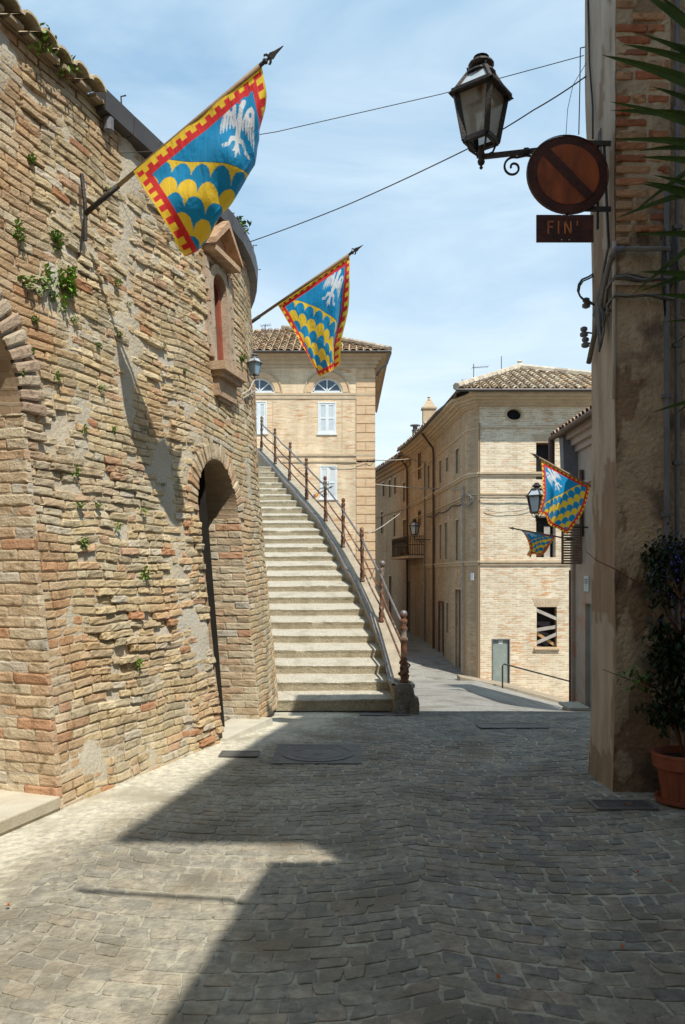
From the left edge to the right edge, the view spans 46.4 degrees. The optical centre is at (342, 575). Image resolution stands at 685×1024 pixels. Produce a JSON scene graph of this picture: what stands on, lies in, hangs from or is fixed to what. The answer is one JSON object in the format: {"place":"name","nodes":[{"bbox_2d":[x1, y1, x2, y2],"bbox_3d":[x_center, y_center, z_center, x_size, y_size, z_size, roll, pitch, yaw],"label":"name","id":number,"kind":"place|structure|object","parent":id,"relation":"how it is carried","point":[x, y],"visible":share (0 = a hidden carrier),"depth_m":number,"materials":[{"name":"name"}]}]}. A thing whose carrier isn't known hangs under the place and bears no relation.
{"place":"outdoors","nodes":[
{"label":"outdoors","id":0,"kind":"place"},
{"bbox_2d":[0,790,59,836],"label":"pavement","id":1,"kind":"structure","parent":0,"point":[18,810],"depth_m":5.39,"materials":[{"name":"stone"}]},
{"bbox_2d":[18,0,591,467],"label":"sky","id":2,"kind":"structure","parent":0,"point":[450,273],"materials":[{"name":"blue"}]},
{"bbox_2d":[0,628,684,1023],"bbox_3d":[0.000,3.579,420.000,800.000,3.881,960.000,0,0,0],"label":"street","id":3,"kind":"structure","parent":0,"point":[440,858],"depth_m":4.25,"materials":[{"name":"stone"}]},
{"bbox_2d":[0,0,278,809],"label":"brick tower house","id":4,"kind":"structure","parent":3,"relation":"on","point":[88,708],"depth_m":6.70,"materials":[{"name":"brick"}]},
{"bbox_2d":[14,218,25,236],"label":"wall weed","id":5,"kind":"object","parent":4,"relation":"attached to","point":[17,227],"depth_m":5.76,"materials":[{"name":"green plant"}]},
{"bbox_2d":[13,233,26,241],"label":"wall weed","id":6,"kind":"object","parent":4,"relation":"attached to","point":[18,237],"depth_m":5.78,"materials":[{"name":"green plant"}]},
{"bbox_2d":[17,275,37,287],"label":"wall weed","id":7,"kind":"object","parent":4,"relation":"attached to","point":[26,281],"depth_m":5.82,"materials":[{"name":"green plant"}]},
{"bbox_2d":[27,152,36,165],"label":"wall weed","id":8,"kind":"object","parent":4,"relation":"attached to","point":[31,161],"depth_m":5.96,"materials":[{"name":"green plant"}]},
{"bbox_2d":[31,313,39,323],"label":"wall weed","id":9,"kind":"object","parent":4,"relation":"attached to","point":[34,319],"depth_m":5.89,"materials":[{"name":"green plant"}]},
{"bbox_2d":[33,287,45,296],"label":"wall weed","id":10,"kind":"object","parent":4,"relation":"attached to","point":[39,291],"depth_m":5.95,"materials":[{"name":"green plant"}]},
{"bbox_2d":[26,22,58,54],"bbox_3d":[-2.272,-4.048,6.064,0.228,0.292,0.265,0,0,14],"label":"plant","id":11,"kind":"object","parent":4,"relation":"on","point":[44,47],"visible":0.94,"depth_m":6.03,"materials":[{"name":"green plant"}]},
{"bbox_2d":[38,278,54,289],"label":"wall weed","id":12,"kind":"object","parent":4,"relation":"attached to","point":[45,283],"depth_m":6.01,"materials":[{"name":"green plant"}]},
{"bbox_2d":[40,262,55,279],"bbox_3d":[-2.224,-2.300,6.071,0.112,0.136,0.149,0,0,0],"label":"wall weed","id":13,"kind":"object","parent":4,"relation":"attached to","point":[48,272],"depth_m":6.05,"materials":[{"name":"green plant"}]},
{"bbox_2d":[49,289,58,301],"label":"wall weed","id":14,"kind":"object","parent":4,"relation":"attached to","point":[55,295],"depth_m":6.10,"materials":[{"name":"green plant"}]},
{"bbox_2d":[50,229,62,240],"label":"wall weed","id":15,"kind":"object","parent":4,"relation":"attached to","point":[54,235],"depth_m":6.17,"materials":[{"name":"green plant"}]},
{"bbox_2d":[54,371,62,381],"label":"wall weed","id":16,"kind":"object","parent":4,"relation":"attached to","point":[59,375],"depth_m":6.11,"materials":[{"name":"green plant"}]},
{"bbox_2d":[53,236,65,250],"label":"wall weed","id":17,"kind":"object","parent":4,"relation":"attached to","point":[60,243],"depth_m":6.20,"materials":[{"name":"green plant"}]},
{"bbox_2d":[54,268,68,287],"bbox_3d":[-2.174,-2.307,6.215,0.121,0.148,0.162,0,0,0],"label":"wall weed","id":18,"kind":"object","parent":4,"relation":"attached to","point":[60,271],"depth_m":6.19,"materials":[{"name":"green plant"}]},
{"bbox_2d":[59,293,71,311],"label":"wall weed","id":19,"kind":"object","parent":4,"relation":"attached to","point":[64,303],"depth_m":6.20,"materials":[{"name":"green plant"}]},
{"bbox_2d":[54,55,80,82],"bbox_3d":[-2.187,-4.021,6.344,0.245,0.222,0.166,0,0,-14],"label":"plant","id":20,"kind":"object","parent":4,"relation":"attached to","point":[72,67],"visible":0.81,"depth_m":6.34,"materials":[{"name":"green plant"}]},
{"bbox_2d":[59,273,76,297],"bbox_3d":[-2.151,-2.255,6.267,0.186,0.194,0.208,0,0,0],"label":"wall weed","id":21,"kind":"object","parent":4,"relation":"attached to","point":[70,281],"depth_m":6.23,"materials":[{"name":"green plant"}]},
{"bbox_2d":[64,283,78,298],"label":"wall weed","id":22,"kind":"object","parent":4,"relation":"attached to","point":[73,287],"depth_m":6.29,"materials":[{"name":"green plant"}]},
{"bbox_2d":[67,265,77,277],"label":"wall weed","id":23,"kind":"object","parent":4,"relation":"attached to","point":[73,269],"depth_m":6.31,"materials":[{"name":"green plant"}]},
{"bbox_2d":[70,316,78,322],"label":"wall weed","id":24,"kind":"object","parent":4,"relation":"attached to","point":[75,318],"depth_m":6.34,"materials":[{"name":"green plant"}]},
{"bbox_2d":[74,464,82,475],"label":"wall weed","id":25,"kind":"object","parent":4,"relation":"attached to","point":[78,469],"depth_m":6.23,"materials":[{"name":"green plant"}]},
{"bbox_2d":[79,537,88,548],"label":"wall weed","id":26,"kind":"object","parent":4,"relation":"attached to","point":[85,543],"depth_m":6.20,"materials":[{"name":"green plant"}]},
{"bbox_2d":[113,278,120,287],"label":"wall weed","id":27,"kind":"object","parent":4,"relation":"attached to","point":[115,281],"depth_m":6.93,"materials":[{"name":"green plant"}]},
{"bbox_2d":[115,520,121,530],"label":"wall weed","id":28,"kind":"object","parent":4,"relation":"attached to","point":[120,525],"depth_m":6.68,"materials":[{"name":"green plant"}]},
{"bbox_2d":[135,658,142,669],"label":"wall weed","id":29,"kind":"object","parent":4,"relation":"attached to","point":[139,661],"depth_m":6.71,"materials":[{"name":"green plant"}]},
{"bbox_2d":[141,566,150,580],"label":"wall weed","id":30,"kind":"object","parent":4,"relation":"attached to","point":[147,574],"depth_m":6.98,"materials":[{"name":"green plant"}]},
{"bbox_2d":[78,46,282,263],"bbox_3d":[-1.240,-3.187,6.380,1.826,1.420,0.556,0,0,16],"label":"heraldic flag","id":31,"kind":"object","parent":4,"relation":"attached to","point":[192,175],"visible":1,"depth_m":6.11,"materials":[{"name":"blue fabric"}]},
{"bbox_2d":[201,221,246,406],"bbox_3d":[-1.338,-2.920,8.874,0.350,2.020,0.779,0,0,14],"label":"window","id":32,"kind":"structure","parent":4,"relation":"in","point":[221,245],"depth_m":8.91,"materials":[{"name":"stone"}]},
{"bbox_2d":[233,213,251,234],"bbox_3d":[-1.256,-4.159,9.585,0.280,0.354,0.315,0,0,-31],"label":"plant","id":33,"kind":"object","parent":4,"relation":"on","point":[243,223],"visible":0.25,"depth_m":9.54,"materials":[{"name":"green plant"}]},
{"bbox_2d":[241,353,247,361],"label":"wall weed","id":34,"kind":"object","parent":4,"relation":"attached to","point":[244,358],"depth_m":9.55,"materials":[{"name":"green plant"}]},
{"bbox_2d":[242,353,262,400],"bbox_3d":[-1.230,-2.204,9.664,0.224,1.113,0.728,0,0,26],"label":"tower scroll lamp","id":35,"kind":"object","parent":4,"relation":"attached to","point":[254,362],"visible":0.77,"depth_m":9.87,"materials":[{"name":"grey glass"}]},
{"bbox_2d":[252,245,362,375],"bbox_3d":[-0.538,-3.437,10.649,1.832,1.574,0.276,0,0,23],"label":"heraldic flag","id":36,"kind":"object","parent":4,"relation":"attached to","point":[314,310],"visible":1,"depth_m":10.46,"materials":[{"name":"blue fabric"}]},
{"bbox_2d":[218,750,259,756],"bbox_3d":[-0.948,1.636,7.366,0.360,0.008,0.240,0,0,0],"label":"utility cover","id":37,"kind":"object","parent":3,"relation":"on","point":[239,753],"visible":1,"depth_m":7.37,"materials":[{"name":"metal"}]},
{"bbox_2d":[271,744,361,762],"bbox_3d":[-0.227,1.637,7.388,0.800,0.006,0.800,0,0,0],"label":"manhole cover","id":38,"kind":"object","parent":3,"relation":"on","point":[317,753],"visible":1,"depth_m":7.38,"materials":[{"name":"metal"}]},
{"bbox_2d":[252,325,391,586],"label":"brick palazzo","id":39,"kind":"structure","parent":3,"relation":"on","point":[301,403],"depth_m":34.00,"materials":[{"name":"brick"}]},
{"bbox_2d":[256,401,267,433],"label":"window","id":40,"kind":"structure","parent":39,"relation":"in","point":[261,406],"depth_m":34.00,"materials":[{"name":"white paint"}]},
{"bbox_2d":[254,369,281,392],"bbox_3d":[-3.536,-8.275,34.040,1.964,1.009,0.180,0,0,0],"label":"fan window","id":41,"kind":"structure","parent":39,"relation":"in","point":[262,385],"depth_m":34.07,"materials":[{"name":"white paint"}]},
{"bbox_2d":[260,323,280,338],"bbox_3d":[-3.230,-10.998,36.000,0.912,0.700,0.500,0,0,0],"label":"tv aerial","id":42,"kind":"object","parent":39,"relation":"on","point":[265,325],"visible":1,"depth_m":35.99,"materials":[{"name":"silver metal"}]},
{"bbox_2d":[304,370,349,392],"bbox_3d":[-0.657,-8.275,34.040,1.964,1.009,0.180,0,0,0],"label":"fan window","id":43,"kind":"structure","parent":39,"relation":"in","point":[324,385],"depth_m":33.97,"materials":[{"name":"white paint"}]},
{"bbox_2d":[317,402,336,434],"bbox_3d":[-0.657,-6.691,34.025,0.871,1.397,0.150,0,0,0],"label":"window","id":44,"kind":"structure","parent":39,"relation":"in","point":[326,410],"depth_m":34.00,"materials":[{"name":"white paint"}]},
{"bbox_2d":[318,466,337,499],"bbox_3d":[-0.601,-3.959,34.025,0.848,1.465,0.150,0,0,0],"label":"window","id":45,"kind":"structure","parent":39,"relation":"in","point":[323,469],"depth_m":34.00,"materials":[{"name":"white paint"}]},
{"bbox_2d":[330,458,374,464],"bbox_3d":[0.424,-4.853,33.879,1.896,0.280,0.025,0,0,0],"label":"facade cable","id":46,"kind":"object","parent":39,"relation":"attached to","point":[354,463],"visible":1,"depth_m":33.87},
{"bbox_2d":[375,458,425,461],"bbox_3d":[2.480,-5.257,36.558,0.260,0.670,5.846,0,0,31],"label":"lane wire","id":47,"kind":"object","parent":39,"relation":"attached to","point":[399,459],"visible":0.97,"depth_m":36.93,"materials":[{"name":"grey metal"}]},
{"bbox_2d":[257,448,418,714],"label":"stone staircase","id":48,"kind":"structure","parent":3,"relation":"on","point":[335,648],"depth_m":12.85,"materials":[{"name":"stone"}]},
{"bbox_2d":[311,486,332,498],"bbox_3d":[-1.085,-3.360,33.103,1.751,0.628,0.220,0,0,35],"label":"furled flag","id":49,"kind":"object","parent":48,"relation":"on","point":[315,495],"visible":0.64,"depth_m":33.01,"materials":[{"name":"orange fabric"}]},
{"bbox_2d":[260,416,410,680],"bbox_3d":[-0.498,-1.477,16.281,0.531,5.786,11.791,0,0,-15],"label":"iron stair railing","id":50,"kind":"object","parent":48,"relation":"on","point":[403,674],"visible":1,"depth_m":13.75,"materials":[{"name":"brown metal"}]},
{"bbox_2d":[367,500,414,533],"bbox_3d":[2.340,-2.687,34.489,0.147,2.426,13.307,0,0,12],"label":"lane wire","id":51,"kind":"object","parent":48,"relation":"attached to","point":[391,519],"visible":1,"depth_m":32.35,"materials":[{"name":"grey metal"}]},
{"bbox_2d":[360,713,409,715],"bbox_3d":[0.546,1.789,10.362,0.640,0.032,0.320,0,0,0],"label":"utility cover","id":52,"kind":"object","parent":3,"relation":"on","point":[380,714],"visible":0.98,"depth_m":10.30,"materials":[{"name":"metal"}]},
{"bbox_2d":[374,452,410,632],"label":"lane house","id":53,"kind":"structure","parent":3,"relation":"on","point":[390,502],"depth_m":47.23,"materials":[{"name":"brown brick"}]},
{"bbox_2d":[382,481,384,496],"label":"window","id":54,"kind":"structure","parent":53,"relation":"in","point":[383,483],"depth_m":50.12,"materials":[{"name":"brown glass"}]},
{"bbox_2d":[389,575,391,622],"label":"door","id":55,"kind":"structure","parent":53,"relation":"in","point":[389,575],"depth_m":47.74,"materials":[{"name":"brown wood"}]},
{"bbox_2d":[393,513,395,535],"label":"window","id":56,"kind":"structure","parent":53,"relation":"in","point":[394,513],"depth_m":46.94,"materials":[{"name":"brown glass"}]},
{"bbox_2d":[402,481,405,501],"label":"window","id":57,"kind":"structure","parent":53,"relation":"in","point":[404,481],"depth_m":45.00,"materials":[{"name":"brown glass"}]},
{"bbox_2d":[407,580,410,631],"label":"door","id":58,"kind":"structure","parent":53,"relation":"in","point":[408,580],"depth_m":43.23,"materials":[{"name":"brown wood"}]},
{"bbox_2d":[391,360,591,698],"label":"corner palace","id":59,"kind":"structure","parent":3,"relation":"on","point":[489,597],"depth_m":30.00,"materials":[{"name":"beige brick"}]},
{"bbox_2d":[319,482,461,489],"bbox_3d":[1.831,-3.701,33.655,5.616,0.667,5.714,0,0,0],"label":"lane wire","id":60,"kind":"object","parent":59,"relation":"attached to","point":[409,487],"visible":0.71,"depth_m":35.47,"materials":[{"name":"grey metal"}]},
{"bbox_2d":[409,519,429,542],"bbox_3d":[3.688,-2.160,38.508,0.998,1.175,0.564,0,0,13],"label":"lane wall lamp","id":61,"kind":"object","parent":59,"relation":"attached to","point":[414,525],"visible":1,"depth_m":38.49,"materials":[{"name":"metal"}]},
{"bbox_2d":[418,452,420,479],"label":"window","id":62,"kind":"structure","parent":59,"relation":"in","point":[419,459],"depth_m":41.46,"materials":[{"name":"brown paint"}]},
{"bbox_2d":[418,510,420,524],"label":"window","id":63,"kind":"structure","parent":59,"relation":"in","point":[419,522],"depth_m":41.42,"materials":[{"name":"brown paint"}]},
{"bbox_2d":[425,597,426,629],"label":"window","id":64,"kind":"structure","parent":59,"relation":"in","point":[425,597],"depth_m":39.37,"materials":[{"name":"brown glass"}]},
{"bbox_2d":[427,463,429,487],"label":"window","id":65,"kind":"structure","parent":59,"relation":"in","point":[428,466],"depth_m":39.15,"materials":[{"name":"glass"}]},
{"bbox_2d":[439,458,441,482],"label":"window","id":66,"kind":"structure","parent":59,"relation":"in","point":[441,458],"depth_m":36.32,"materials":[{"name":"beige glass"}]},
{"bbox_2d":[439,523,441,558],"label":"window","id":67,"kind":"structure","parent":59,"relation":"in","point":[440,557],"depth_m":36.25,"materials":[{"name":"beige glass"}]},
{"bbox_2d":[438,601,443,655],"bbox_3d":[4.492,2.357,35.877,0.262,2.462,1.265,0,0,0],"label":"door","id":68,"kind":"structure","parent":59,"relation":"in","point":[439,602],"depth_m":36.40,"materials":[{"name":"brown wood"}]},
{"bbox_2d":[444,521,447,558],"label":"window","id":69,"kind":"structure","parent":59,"relation":"in","point":[445,521],"depth_m":34.78,"materials":[{"name":"beige glass"}]},
{"bbox_2d":[445,455,448,471],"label":"window","id":70,"kind":"structure","parent":59,"relation":"in","point":[447,457],"depth_m":34.74,"materials":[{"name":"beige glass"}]},
{"bbox_2d":[446,601,448,632],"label":"window","id":71,"kind":"structure","parent":59,"relation":"in","point":[447,602],"depth_m":34.70,"materials":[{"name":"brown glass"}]},
{"bbox_2d":[426,497,472,517],"bbox_3d":[4.426,-2.860,34.524,0.191,0.257,8.712,0,0,-5],"label":"facade cable","id":72,"kind":"object","parent":59,"relation":"attached to","point":[446,510],"visible":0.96,"depth_m":34.01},
{"bbox_2d":[455,446,459,473],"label":"window","id":73,"kind":"structure","parent":59,"relation":"in","point":[458,447],"depth_m":32.62,"materials":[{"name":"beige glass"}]},
{"bbox_2d":[455,518,459,559],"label":"window","id":74,"kind":"structure","parent":59,"relation":"in","point":[457,519],"depth_m":32.62,"materials":[{"name":"beige glass"}]},
{"bbox_2d":[455,587,461,671],"bbox_3d":[4.723,2.185,32.189,0.249,3.438,1.321,0,0,0],"label":"door","id":75,"kind":"structure","parent":59,"relation":"in","point":[459,589],"depth_m":32.72,"materials":[{"name":"brown wood"}]},
{"bbox_2d":[461,493,473,507],"bbox_3d":[4.721,-2.860,30.369,0.124,0.560,0.756,0,0,-29],"label":"cable loop","id":76,"kind":"object","parent":59,"relation":"attached to","point":[470,500],"visible":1,"depth_m":30.31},
{"bbox_2d":[492,639,509,682],"bbox_3d":[5.940,3.250,30.053,0.680,1.780,0.135,0,0,0],"label":"door","id":77,"kind":"structure","parent":59,"relation":"in","point":[500,647],"depth_m":30.07,"materials":[{"name":"grey paint"}]},
{"bbox_2d":[480,497,526,498],"bbox_3d":[7.139,-2.920,29.873,4.003,0.083,0.050,0,0,0],"label":"facade cable","id":78,"kind":"object","parent":59,"relation":"attached to","point":[501,497],"visible":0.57,"depth_m":29.86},
{"bbox_2d":[505,407,523,421],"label":"oval window","id":79,"kind":"structure","parent":59,"relation":"in","point":[512,415],"depth_m":30.22,"materials":[{"name":"stone"}]},
{"bbox_2d":[532,434,555,444],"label":"window","id":80,"kind":"structure","parent":59,"relation":"in","point":[544,436],"depth_m":29.99,"materials":[{"name":"beige"}]},
{"bbox_2d":[535,514,553,556],"bbox_3d":[7.624,-1.630,30.139,1.047,1.860,0.302,0,0,0],"label":"window","id":81,"kind":"structure","parent":59,"relation":"in","point":[546,529],"depth_m":30.22,"materials":[{"name":"grey wood"}]},
{"bbox_2d":[532,598,560,649],"bbox_3d":[7.654,1.795,30.095,1.067,1.910,0.390,0,0,0],"label":"window","id":82,"kind":"structure","parent":59,"relation":"in","point":[546,601],"depth_m":30.01,"materials":[{"name":"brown wood"}]},
{"bbox_2d":[475,723,549,727],"bbox_3d":[1.905,1.687,9.014,0.770,0.026,0.370,0,0,0],"label":"utility cover","id":83,"kind":"object","parent":3,"relation":"on","point":[510,725],"visible":1,"depth_m":9.02,"materials":[{"name":"metal"}]},
{"bbox_2d":[502,663,568,687],"bbox_3d":[7.142,3.718,28.642,3.099,1.265,0.070,0,0,-13],"label":"handrail","id":84,"kind":"object","parent":3,"relation":"on","point":[529,671],"visible":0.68,"depth_m":28.50,"materials":[{"name":"metal"}]},
{"bbox_2d":[548,405,591,710],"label":"shaded side house","id":85,"kind":"structure","parent":3,"relation":"on","point":[574,435],"depth_m":19.33,"materials":[{"name":"grey paint"}]},
{"bbox_2d":[508,527,560,557],"bbox_3d":[4.868,-0.813,19.558,1.924,0.751,0.437,0,0,-29],"label":"heraldic flag","id":86,"kind":"object","parent":85,"relation":"attached to","point":[539,543],"visible":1,"depth_m":19.50,"materials":[{"name":"multicoloured fabric"}]},
{"bbox_2d":[525,483,587,527],"bbox_3d":[5.038,-1.664,18.804,1.459,1.072,0.536,0,0,12],"label":"house wall lamp","id":87,"kind":"object","parent":85,"relation":"attached to","point":[534,495],"visible":0.93,"depth_m":18.82,"materials":[{"name":"metal"}]},
{"bbox_2d":[531,453,590,533],"bbox_3d":[4.850,-1.731,17.047,1.987,1.683,0.190,0,0,-19],"label":"heraldic flag","id":88,"kind":"object","parent":85,"relation":"attached to","point":[564,500],"visible":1,"depth_m":16.97,"materials":[{"name":"multicoloured fabric"}]},
{"bbox_2d":[561,524,581,563],"bbox_3d":[5.540,-0.777,19.350,0.479,0.988,0.039,0,0,12],"label":"window","id":89,"kind":"structure","parent":85,"relation":"in","point":[563,534],"depth_m":19.34,"materials":[{"name":"grey glass"}]},
{"bbox_2d":[584,576,588,591],"bbox_3d":[5.780,0.183,18.950,0.029,0.365,0.340,0,0,0],"label":"enamel plaque","id":90,"kind":"object","parent":85,"relation":"attached to","point":[586,583],"visible":1,"depth_m":18.92,"materials":[{"name":"white metal"}]},
{"bbox_2d":[589,604,591,709],"bbox_3d":[5.920,1.924,18.870,0.040,2.544,0.500,0,0,0],"label":"door","id":91,"kind":"structure","parent":85,"relation":"in","point":[590,605],"depth_m":19.03,"materials":[{"name":"grey paint"}]},
{"bbox_2d":[559,702,589,710],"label":"stone step","id":92,"kind":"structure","parent":3,"relation":"on","point":[573,706],"depth_m":18.97,"materials":[{"name":"grey stone"}]},
{"bbox_2d":[587,799,658,810],"bbox_3d":[2.001,1.640,5.721,0.440,0.020,0.230,0,0,0],"label":"drain grate","id":93,"kind":"object","parent":3,"relation":"on","point":[618,804],"visible":1,"depth_m":5.71,"materials":[{"name":"metal"}]},
{"bbox_2d":[585,0,684,792],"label":"corner pier house","id":94,"kind":"structure","parent":3,"relation":"on","point":[637,453],"depth_m":6.11,"materials":[{"name":"brick"}]},
{"bbox_2d":[122,55,583,152],"bbox_3d":[0.043,-3.971,6.856,3.930,0.653,0.219,0,0,4],"label":"overhead wire","id":95,"kind":"object","parent":94,"relation":"attached to","point":[382,107],"visible":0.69,"depth_m":6.93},
{"bbox_2d":[251,75,586,241],"bbox_3d":[0.501,-4.114,8.357,0.259,0.123,4.581,0,0,-45],"label":"overhead wire","id":96,"kind":"object","parent":94,"relation":"attached to","point":[426,168],"visible":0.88,"depth_m":8.11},
{"bbox_2d":[448,53,601,175],"bbox_3d":[1.459,-3.672,6.340,1.224,0.993,0.513,0,0,13],"label":"wall street lamp","id":97,"kind":"object","parent":94,"relation":"attached to","point":[480,93],"visible":0.95,"depth_m":6.36,"materials":[{"name":"metal"}]},
{"bbox_2d":[526,135,610,247],"bbox_3d":[1.760,-2.969,6.167,0.703,0.856,0.067,0,0,-5],"label":"no parking sign","id":98,"kind":"object","parent":94,"relation":"attached to","point":[567,176],"visible":0.99,"depth_m":6.15,"materials":[{"name":"metal"}]},
{"bbox_2d":[566,64,585,130],"bbox_3d":[1.869,-3.855,6.464,0.047,0.758,0.395,0,0,40],"label":"hanging wire","id":99,"kind":"object","parent":94,"relation":"hanging from","point":[569,99],"visible":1,"depth_m":6.44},
{"bbox_2d":[578,46,585,134],"bbox_3d":[1.918,-3.922,6.455,0.036,0.893,0.338,0,0,25],"label":"hanging wire","id":100,"kind":"object","parent":94,"relation":"hanging from","point":[579,89],"visible":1,"depth_m":6.48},
{"bbox_2d":[587,0,593,138],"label":"edge cable","id":101,"kind":"object","parent":94,"relation":"attached to","point":[590,70],"visible":1,"depth_m":6.54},
{"bbox_2d":[577,228,678,351],"bbox_3d":[2.146,-2.189,6.270,0.392,0.883,0.849,0,0,-38],"label":"cable bundle","id":102,"kind":"object","parent":94,"relation":"attached to","point":[599,315],"visible":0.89,"depth_m":6.16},
{"bbox_2d":[637,534,684,633],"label":"climbing plant","id":103,"kind":"object","parent":94,"relation":"attached to","point":[653,568],"visible":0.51,"depth_m":5.92,"materials":[{"name":"green plant"}]},
{"bbox_2d":[586,551,652,587],"bbox_3d":[2.080,-0.038,5.873,0.597,0.286,0.062,0,0,-10],"label":"bare twig","id":104,"kind":"object","parent":103,"relation":"attached to","point":[620,572],"visible":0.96,"depth_m":5.86,"materials":[{"name":"brown wood"}]},
{"bbox_2d":[640,506,684,621],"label":"blue flower shrub","id":105,"kind":"object","parent":103,"relation":"attached to","point":[671,581],"visible":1,"depth_m":5.68,"materials":[{"name":"green plant"}]},
{"bbox_2d":[603,0,684,414],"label":"yucca plant","id":106,"kind":"object","parent":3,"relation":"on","point":[673,12],"visible":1,"depth_m":5.30,"materials":[{"name":"green plant"}]},
{"bbox_2d":[650,745,684,808],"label":"flower pot","id":107,"kind":"object","parent":3,"relation":"on","point":[668,761],"visible":0.97,"depth_m":5.70,"materials":[{"name":"ceramic"}]},
{"bbox_2d":[629,611,684,757],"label":"potted shrub","id":108,"kind":"object","parent":107,"relation":"in","point":[672,661],"visible":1,"depth_m":5.79,"materials":[{"name":"green plant"}]},
{"bbox_2d":[616,663,653,691],"bbox_3d":[2.154,0.745,5.856,0.245,0.226,0.256,0,0,-27],"label":"pale sprig","id":109,"kind":"object","parent":108,"relation":"attached to","point":[640,679],"visible":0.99,"depth_m":5.84,"materials":[{"name":"green plant"}]},
{"bbox_2d":[457,674,568,702],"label":"pavement","id":110,"kind":"structure","parent":0,"point":[533,693],"depth_m":29.02,"materials":[{"name":"stone"}]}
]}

